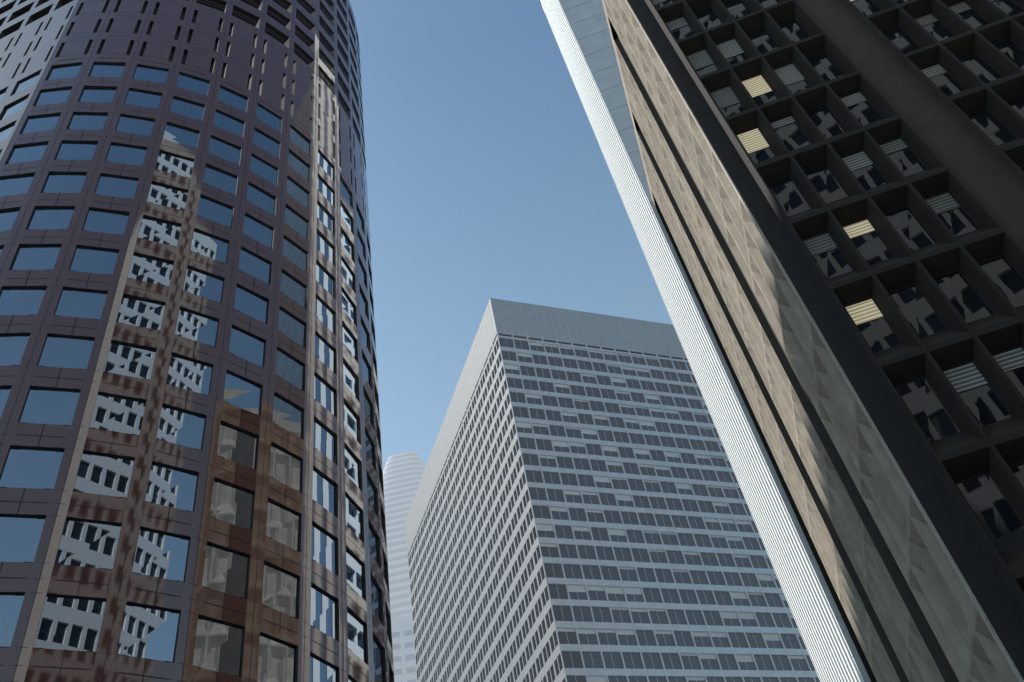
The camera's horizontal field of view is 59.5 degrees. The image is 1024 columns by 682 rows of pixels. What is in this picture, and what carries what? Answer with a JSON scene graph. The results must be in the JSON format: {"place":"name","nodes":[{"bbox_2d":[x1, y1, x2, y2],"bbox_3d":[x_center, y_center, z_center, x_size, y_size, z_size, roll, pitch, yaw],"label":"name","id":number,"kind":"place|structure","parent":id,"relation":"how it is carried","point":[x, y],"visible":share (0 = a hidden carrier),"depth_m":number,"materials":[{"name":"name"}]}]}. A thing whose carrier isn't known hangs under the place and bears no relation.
{"place":"outdoors","nodes":[
{"label":"outdoors","id":0,"kind":"place"},
{"bbox_2d":[383,451,424,617],"bbox_3d":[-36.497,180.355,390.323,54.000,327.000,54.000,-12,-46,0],"label":"rounded glass tower","id":1,"kind":"structure","parent":0,"point":[403,473],"depth_m":457.75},
{"bbox_2d":[391,615,416,681],"bbox_3d":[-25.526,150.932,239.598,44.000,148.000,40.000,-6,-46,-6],"label":"building","id":2,"kind":"structure","parent":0,"point":[404,660],"depth_m":271.03,"materials":[{"name":"concrete"}]},
{"bbox_2d":[349,0,672,469],"label":"sky","id":3,"kind":"structure","parent":0,"point":[489,175],"materials":[{"name":"blue"}]},
{"bbox_2d":[405,298,819,681],"bbox_3d":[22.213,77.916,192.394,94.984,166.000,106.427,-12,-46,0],"label":"skyscraper","id":4,"kind":"structure","parent":0,"point":[579,510],"depth_m":181.63,"materials":[{"name":"silver glass"}]},
{"bbox_2d":[602,0,1023,681],"bbox_3d":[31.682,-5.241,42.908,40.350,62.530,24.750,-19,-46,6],"label":"skyscraper","id":5,"kind":"structure","parent":0,"point":[836,188],"depth_m":34.92,"materials":[{"name":"concrete"}]},
{"bbox_3d":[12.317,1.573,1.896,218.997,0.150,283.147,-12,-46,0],"label":"street pavements","id":6,"kind":"structure","parent":0,"visible":0},
{"bbox_2d":[0,0,394,681],"bbox_3d":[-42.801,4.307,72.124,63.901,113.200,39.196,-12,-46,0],"label":"skyscraper","id":7,"kind":"structure","parent":6,"relation":"on","point":[190,464],"depth_m":51.65,"materials":[{"name":"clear glass"}]},
{"bbox_2d":[541,0,870,681],"bbox_3d":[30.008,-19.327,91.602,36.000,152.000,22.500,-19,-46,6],"label":"skyscraper","id":8,"kind":"structure","parent":6,"relation":"on","point":[581,31],"depth_m":75.03,"materials":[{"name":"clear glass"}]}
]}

